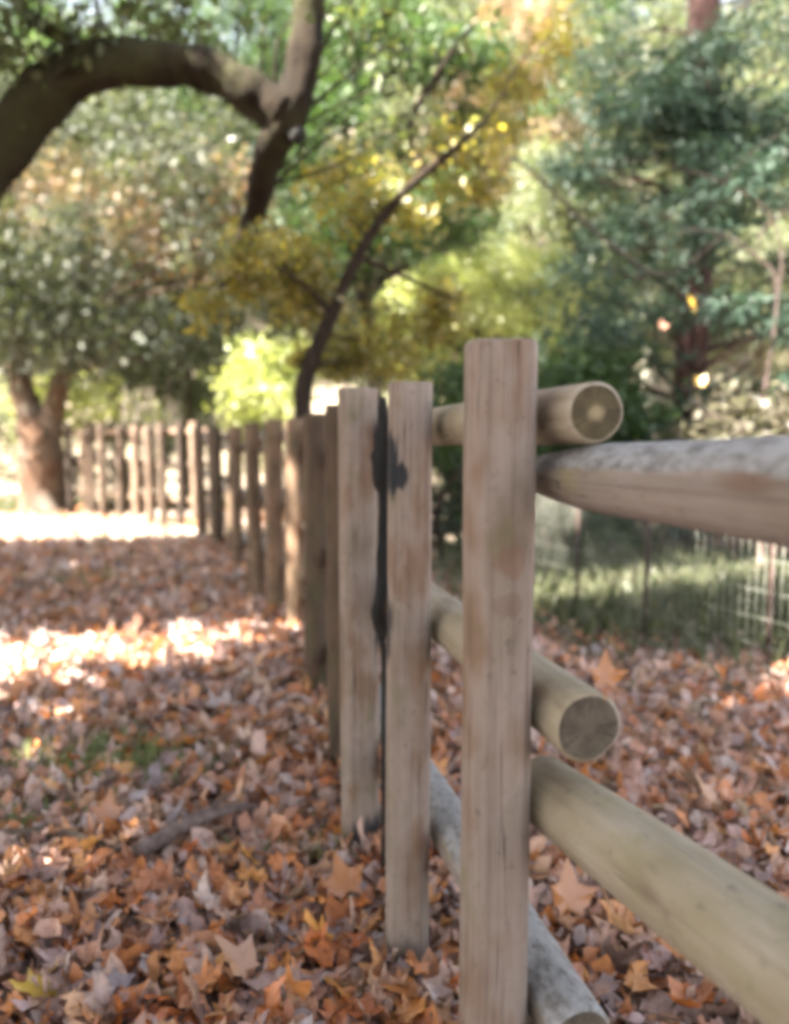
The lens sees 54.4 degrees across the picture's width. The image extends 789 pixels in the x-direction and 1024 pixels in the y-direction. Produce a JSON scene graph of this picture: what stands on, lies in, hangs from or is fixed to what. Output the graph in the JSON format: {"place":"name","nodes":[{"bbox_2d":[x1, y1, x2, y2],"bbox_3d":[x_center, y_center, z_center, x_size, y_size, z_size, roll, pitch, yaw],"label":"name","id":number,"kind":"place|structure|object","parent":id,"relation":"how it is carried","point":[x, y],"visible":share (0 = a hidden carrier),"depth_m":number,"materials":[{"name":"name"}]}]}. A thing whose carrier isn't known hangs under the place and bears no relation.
{"place":"outdoors","nodes":[
{"label":"outdoors","id":0,"kind":"place"},
{"bbox_2d":[0,0,780,150],"label":"sky","id":1,"kind":"structure","parent":0,"point":[91,11],"materials":[{"name":"white"}]},
{"bbox_2d":[0,484,788,1023],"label":"ground","id":2,"kind":"structure","parent":0,"point":[210,714],"depth_m":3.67,"materials":[{"name":"brown plant"}]},
{"bbox_2d":[0,370,73,494],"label":"shrub","id":3,"kind":"object","parent":2,"relation":"on","point":[6,437],"visible":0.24,"depth_m":17.21,"materials":[{"name":"yellow plant"}]},
{"bbox_2d":[8,967,67,998],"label":"fallen leaf","id":4,"kind":"object","parent":2,"relation":"on","point":[31,988],"visible":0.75,"depth_m":1.66,"materials":[{"name":"yellow plant"}]},
{"bbox_2d":[0,826,121,853],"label":"fallen stick","id":5,"kind":"object","parent":2,"relation":"on","point":[26,831],"visible":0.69,"depth_m":2.32,"materials":[{"name":"brown wood"}]},
{"bbox_2d":[1,132,143,344],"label":"autumn tree","id":6,"kind":"object","parent":2,"relation":"on","point":[52,187],"visible":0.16,"depth_m":21.32,"materials":[{"name":"orange plant"}]},
{"bbox_2d":[0,367,176,498],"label":"sunlit shrub","id":7,"kind":"object","parent":2,"relation":"on","point":[76,395],"visible":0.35,"depth_m":15.05,"materials":[{"name":"green plant"}]},
{"bbox_2d":[90,790,125,822],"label":"fallen leaf","id":8,"kind":"object","parent":2,"relation":"on","point":[112,811],"visible":0.82,"depth_m":2.44,"materials":[{"name":"orange plant"}]},
{"bbox_2d":[64,408,176,494],"bbox_3d":[-5.933,-1.146,16.206,3.099,2.099,2.013,0,5,0],"label":"shrub","id":9,"kind":"object","parent":2,"relation":"on","point":[112,468],"visible":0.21,"depth_m":16.03,"materials":[{"name":"green plant"}]},
{"bbox_2d":[0,493,263,515],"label":"grass","id":10,"kind":"structure","parent":2,"relation":"on","point":[10,505],"depth_m":13.98,"materials":[{"name":"green plant"}]},
{"bbox_2d":[61,422,208,528],"bbox_3d":[-4.647,-0.624,12.487,4.757,1.668,0.287,4,7,36],"label":"fence","id":11,"kind":"object","parent":2,"relation":"on","point":[87,460],"visible":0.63,"depth_m":12.09,"materials":[{"name":"brown wood"}]},
{"bbox_2d":[0,174,273,490],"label":"bay tree","id":12,"kind":"object","parent":2,"relation":"on","point":[171,396],"visible":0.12,"depth_m":17.01,"materials":[{"name":"green plant"}]},
{"bbox_2d":[1,0,330,428],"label":"green tree","id":13,"kind":"object","parent":2,"relation":"on","point":[264,8],"visible":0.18,"depth_m":21.24,"materials":[{"name":"green plant"}]},
{"bbox_2d":[0,0,358,516],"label":"forked tree","id":14,"kind":"object","parent":2,"relation":"on","point":[41,478],"visible":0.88,"depth_m":12.41,"materials":[{"name":"green plant"}]},
{"bbox_2d":[78,115,280,496],"bbox_3d":[-3.986,-3.891,15.345,4.315,7.653,3.437,0,5,0],"label":"autumn tree","id":15,"kind":"object","parent":2,"relation":"on","point":[188,412],"visible":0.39,"depth_m":14.96,"materials":[{"name":"green plant"}]},
{"bbox_2d":[0,560,358,873],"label":"grass","id":16,"kind":"structure","parent":2,"relation":"on","point":[146,760],"depth_m":2.94,"materials":[{"name":"plant"}]},
{"bbox_2d":[99,220,289,457],"bbox_3d":[-4.935,-3.656,17.996,4.394,6.711,4.211,-4,7,-40],"label":"bay tree","id":17,"kind":"object","parent":2,"relation":"on","point":[202,389],"visible":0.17,"depth_m":18.14,"materials":[{"name":"green plant"}]},
{"bbox_2d":[132,789,257,858],"bbox_3d":[-0.610,0.961,2.400,0.054,0.094,0.438,4,7,40],"label":"fallen stick","id":18,"kind":"object","parent":2,"relation":"on","point":[159,839],"visible":0.89,"depth_m":2.35,"materials":[{"name":"brown wood"}]},
{"bbox_2d":[214,933,264,981],"bbox_3d":[-0.347,0.996,1.726,0.158,0.038,0.128,32,10,19],"label":"fallen leaf","id":19,"kind":"object","parent":2,"relation":"on","point":[240,959],"visible":1,"depth_m":1.74,"materials":[{"name":"beige plant"}]},
{"bbox_2d":[0,0,500,334],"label":"arching oak","id":20,"kind":"object","parent":2,"relation":"on","point":[46,94],"visible":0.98,"depth_m":4.78,"materials":[{"name":"brown plant"}]},
{"bbox_2d":[198,327,333,472],"bbox_3d":[-2.045,-1.481,13.013,2.266,3.281,2.354,0,5,0],"label":"sunlit shrub","id":21,"kind":"object","parent":2,"relation":"on","point":[264,377],"visible":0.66,"depth_m":12.43,"materials":[{"name":"green plant"}]},
{"bbox_2d":[269,618,288,645],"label":"fallen leaf","id":22,"kind":"object","parent":2,"relation":"on","point":[280,633],"visible":0.84,"depth_m":4.58,"materials":[{"name":"orange plant"}]},
{"bbox_2d":[322,851,364,902],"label":"fallen leaf","id":23,"kind":"object","parent":2,"relation":"on","point":[342,880],"visible":1,"depth_m":2.06,"materials":[{"name":"orange plant"}]},
{"bbox_2d":[168,0,594,417],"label":"golden sapling","id":24,"kind":"object","parent":2,"relation":"on","point":[258,275],"visible":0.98,"depth_m":5.88,"materials":[{"name":"yellow plant"}]},
{"bbox_2d":[244,0,540,403],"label":"green tree","id":25,"kind":"object","parent":2,"relation":"on","point":[426,35],"visible":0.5,"depth_m":12.41,"materials":[{"name":"green plant"}]},
{"bbox_2d":[378,966,433,1006],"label":"fallen leaf","id":26,"kind":"object","parent":2,"relation":"on","point":[410,991],"visible":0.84,"depth_m":1.68,"materials":[{"name":"orange plant"}]},
{"bbox_2d":[383,344,464,567],"bbox_3d":[0.556,-0.470,7.427,1.260,2.293,1.174,3,6,28],"label":"green shrub","id":27,"kind":"object","parent":2,"relation":"on","point":[452,389],"visible":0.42,"depth_m":7.31,"materials":[{"name":"green plant"}]},
{"bbox_2d":[432,391,463,551],"bbox_3d":[0.473,-0.453,8.874,1.934,1.996,1.718,0,5,0],"label":"shrub","id":28,"kind":"object","parent":2,"relation":"on","point":[449,524],"visible":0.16,"depth_m":8.57,"materials":[{"name":"green plant"}]},
{"bbox_2d":[355,218,624,406],"bbox_3d":[1.904,-2.821,15.374,5.477,5.553,3.730,0,5,0],"label":"sunlit tree","id":29,"kind":"object","parent":2,"relation":"on","point":[529,262],"visible":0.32,"depth_m":14.65,"materials":[{"name":"green plant"}]},
{"bbox_2d":[192,338,788,1023],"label":"log fence","id":30,"kind":"object","parent":2,"relation":"on","point":[350,472],"visible":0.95,"depth_m":1.23,"materials":[{"name":"brown wood"}]},
{"bbox_2d":[591,650,628,699],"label":"perched leaf","id":31,"kind":"object","parent":30,"relation":"on","point":[607,673],"visible":1,"depth_m":1.16,"materials":[{"name":"orange plant"}]},
{"bbox_2d":[402,0,641,313],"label":"autumn tree","id":32,"kind":"object","parent":2,"relation":"on","point":[517,9],"visible":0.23,"depth_m":19.55,"materials":[{"name":"yellow plant"}]},
{"bbox_2d":[535,449,559,541],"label":"shrub","id":33,"kind":"object","parent":2,"relation":"on","point":[539,532],"depth_m":9.86,"materials":[{"name":"green plant"}]},
{"bbox_2d":[435,421,676,551],"bbox_3d":[1.969,-0.292,9.025,3.045,2.280,2.483,0,5,0],"label":"shrub","id":34,"kind":"object","parent":2,"relation":"on","point":[551,514],"visible":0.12,"depth_m":8.34,"materials":[{"name":"green plant"}]},
{"bbox_2d":[452,123,681,383],"bbox_3d":[3.659,-4.136,16.810,5.610,7.885,4.285,0,5,0],"label":"pale tree","id":35,"kind":"object","parent":2,"relation":"on","point":[553,216],"visible":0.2,"depth_m":15.92,"materials":[{"name":"green plant"}]},
{"bbox_2d":[551,856,599,934],"bbox_3d":[0.439,0.945,1.898,0.145,0.179,0.042,10,-28,-18],"label":"fallen leaf","id":36,"kind":"object","parent":2,"relation":"on","point":[570,892],"visible":0.98,"depth_m":1.91,"materials":[{"name":"orange plant"}]},
{"bbox_2d":[431,531,788,695],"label":"grass","id":37,"kind":"structure","parent":2,"relation":"on","point":[588,619],"depth_m":5.58,"materials":[{"name":"green plant"}]},
{"bbox_2d":[536,324,693,547],"bbox_3d":[2.054,-0.667,8.103,2.560,2.574,2.069,0,5,0],"label":"green shrub","id":38,"kind":"object","parent":2,"relation":"on","point":[565,370],"visible":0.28,"depth_m":7.79,"materials":[{"name":"green plant"}]},
{"bbox_2d":[508,0,788,547],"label":"conifer","id":39,"kind":"object","parent":2,"relation":"on","point":[696,121],"visible":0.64,"depth_m":8.23,"materials":[{"name":"green plant"}]},
{"bbox_2d":[511,128,788,561],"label":"bare shrub","id":40,"kind":"object","parent":2,"relation":"on","point":[603,238],"visible":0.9,"depth_m":7.19,"materials":[{"name":"brown plant"}]},
{"bbox_2d":[519,0,788,406],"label":"pale tree","id":41,"kind":"object","parent":2,"relation":"on","point":[673,18],"visible":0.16,"depth_m":20.31,"materials":[{"name":"green plant"}]},
{"bbox_2d":[535,496,788,691],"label":"wire fence","id":42,"kind":"object","parent":2,"relation":"on","point":[769,632],"visible":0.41,"depth_m":4.52,"materials":[{"name":"grey metal"}]},
{"bbox_2d":[654,936,687,960],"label":"fallen leaf","id":43,"kind":"object","parent":2,"relation":"on","point":[668,947],"visible":0.36,"depth_m":1.72,"materials":[{"name":"orange plant"}]},
{"bbox_2d":[614,0,788,403],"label":"pale tree","id":44,"kind":"object","parent":2,"relation":"on","point":[763,356],"visible":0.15,"depth_m":17.01,"materials":[{"name":"green plant"}]},
{"bbox_2d":[695,770,723,814],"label":"fallen leaf","id":45,"kind":"object","parent":2,"relation":"on","point":[708,793],"visible":1,"depth_m":2.52,"materials":[{"name":"plant"}]},
{"bbox_2d":[636,359,788,569],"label":"dry shrub","id":46,"kind":"object","parent":2,"relation":"on","point":[729,419],"visible":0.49,"depth_m":6.84,"materials":[{"name":"beige plant"}]},
{"bbox_2d":[683,0,788,226],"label":"grey tree","id":47,"kind":"object","parent":2,"relation":"on","point":[769,62],"visible":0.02,"depth_m":19.67,"materials":[{"name":"green plant"}]},
{"bbox_2d":[0,93,788,485],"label":"hill","id":48,"kind":"structure","parent":0,"point":[328,397],"depth_m":24.76,"materials":[{"name":"green plant"}]},
{"bbox_2d":[0,0,71,83],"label":"hillside tree","id":49,"kind":"object","parent":48,"relation":"on","point":[15,22],"visible":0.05,"depth_m":43.06,"materials":[{"name":"green plant"}]},
{"bbox_2d":[0,82,105,250],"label":"hillside tree","id":50,"kind":"object","parent":48,"relation":"on","point":[56,191],"visible":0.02,"depth_m":25.25,"materials":[{"name":"green plant"}]},
{"bbox_2d":[8,6,119,198],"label":"hillside tree","id":51,"kind":"object","parent":48,"relation":"on","point":[91,106],"visible":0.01,"depth_m":33.52,"materials":[{"name":"green plant"}]},
{"bbox_2d":[54,5,240,262],"bbox_3d":[-9.605,-12.620,29.196,7.494,10.676,8.354,-2,6,-25],"label":"hillside tree","id":52,"kind":"object","parent":48,"relation":"on","point":[108,166],"visible":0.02,"depth_m":27.05,"materials":[{"name":"green plant"}]},
{"bbox_2d":[179,57,308,319],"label":"hillside tree","id":53,"kind":"object","parent":48,"relation":"on","point":[236,149],"visible":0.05,"depth_m":26.54,"materials":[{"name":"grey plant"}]},
{"bbox_2d":[223,23,327,169],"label":"hillside tree","id":54,"kind":"object","parent":48,"relation":"on","point":[252,59],"visible":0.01,"depth_m":35.16,"materials":[{"name":"green plant"}]},
{"bbox_2d":[200,154,421,392],"bbox_3d":[-2.895,-6.386,25.791,7.954,10.722,7.022,1,5,16],"label":"hillside tree","id":55,"kind":"object","parent":48,"relation":"on","point":[290,334],"visible":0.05,"depth_m":25.09,"materials":[{"name":"green plant"}]},
{"bbox_2d":[231,0,397,185],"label":"hillside tree","id":56,"kind":"object","parent":48,"relation":"on","point":[333,150],"visible":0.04,"depth_m":30.24,"materials":[{"name":"green plant"}]},
{"bbox_2d":[277,0,415,136],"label":"hillside tree","id":57,"kind":"object","parent":48,"relation":"on","point":[366,90],"depth_m":38.31,"materials":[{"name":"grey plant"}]},
{"bbox_2d":[324,0,503,254],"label":"hillside tree","id":58,"kind":"object","parent":48,"relation":"on","point":[399,105],"visible":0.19,"depth_m":28.03,"materials":[{"name":"green plant"}]},
{"bbox_2d":[350,155,520,360],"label":"hillside tree","id":59,"kind":"object","parent":48,"relation":"on","point":[419,271],"visible":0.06,"depth_m":25.11,"materials":[{"name":"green plant"}]},
{"bbox_2d":[431,0,557,177],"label":"hillside tree","id":60,"kind":"object","parent":48,"relation":"on","point":[489,36],"depth_m":34.80,"materials":[{"name":"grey plant"}]},
{"bbox_2d":[419,0,648,279],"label":"hillside tree","id":61,"kind":"object","parent":48,"relation":"on","point":[551,113],"visible":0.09,"depth_m":26.04,"materials":[{"name":"green plant"}]},
{"bbox_2d":[516,6,669,250],"bbox_3d":[8.170,-14.530,31.724,7.906,10.657,6.980,-3,6,-31],"label":"hillside tree","id":62,"kind":"object","parent":48,"relation":"on","point":[597,117],"depth_m":30.60,"materials":[{"name":"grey plant"}]},
{"bbox_2d":[548,0,648,139],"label":"hillside tree","id":63,"kind":"object","parent":48,"relation":"on","point":[610,6],"visible":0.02,"depth_m":43.43,"materials":[{"name":"green plant"}]},
{"bbox_2d":[539,201,750,372],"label":"hillside tree","id":64,"kind":"object","parent":48,"relation":"on","point":[628,291],"visible":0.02,"depth_m":25.62,"materials":[{"name":"green plant"}]},
{"bbox_2d":[612,11,685,195],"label":"hillside tree","id":65,"kind":"object","parent":48,"relation":"on","point":[643,50],"depth_m":36.94,"materials":[{"name":"green plant"}]},
{"bbox_2d":[597,3,785,284],"bbox_3d":[12.082,-12.739,28.665,9.246,13.172,10.307,-5,7,-43],"label":"hillside tree","id":66,"kind":"object","parent":48,"relation":"on","point":[678,187],"visible":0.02,"depth_m":28.78,"materials":[{"name":"green plant"}]},
{"bbox_2d":[732,184,788,301],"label":"hillside tree","id":67,"kind":"object","parent":48,"relation":"on","point":[765,240],"visible":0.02,"depth_m":27.28,"materials":[{"name":"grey plant"}]},
{"bbox_2d":[659,318,667,331],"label":"hanging leaf","id":68,"kind":"object","parent":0,"point":[662,325],"visible":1,"depth_m":5.90,"materials":[{"name":"plant"}]},
{"bbox_2d":[688,295,694,310],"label":"hanging leaf","id":69,"kind":"object","parent":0,"point":[691,302],"visible":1,"depth_m":6.07,"materials":[{"name":"yellow plant"}]},
{"bbox_2d":[696,374,706,387],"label":"hanging leaf","id":70,"kind":"object","parent":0,"point":[702,381],"visible":1,"depth_m":6.13,"materials":[{"name":"plant"}]}
]}

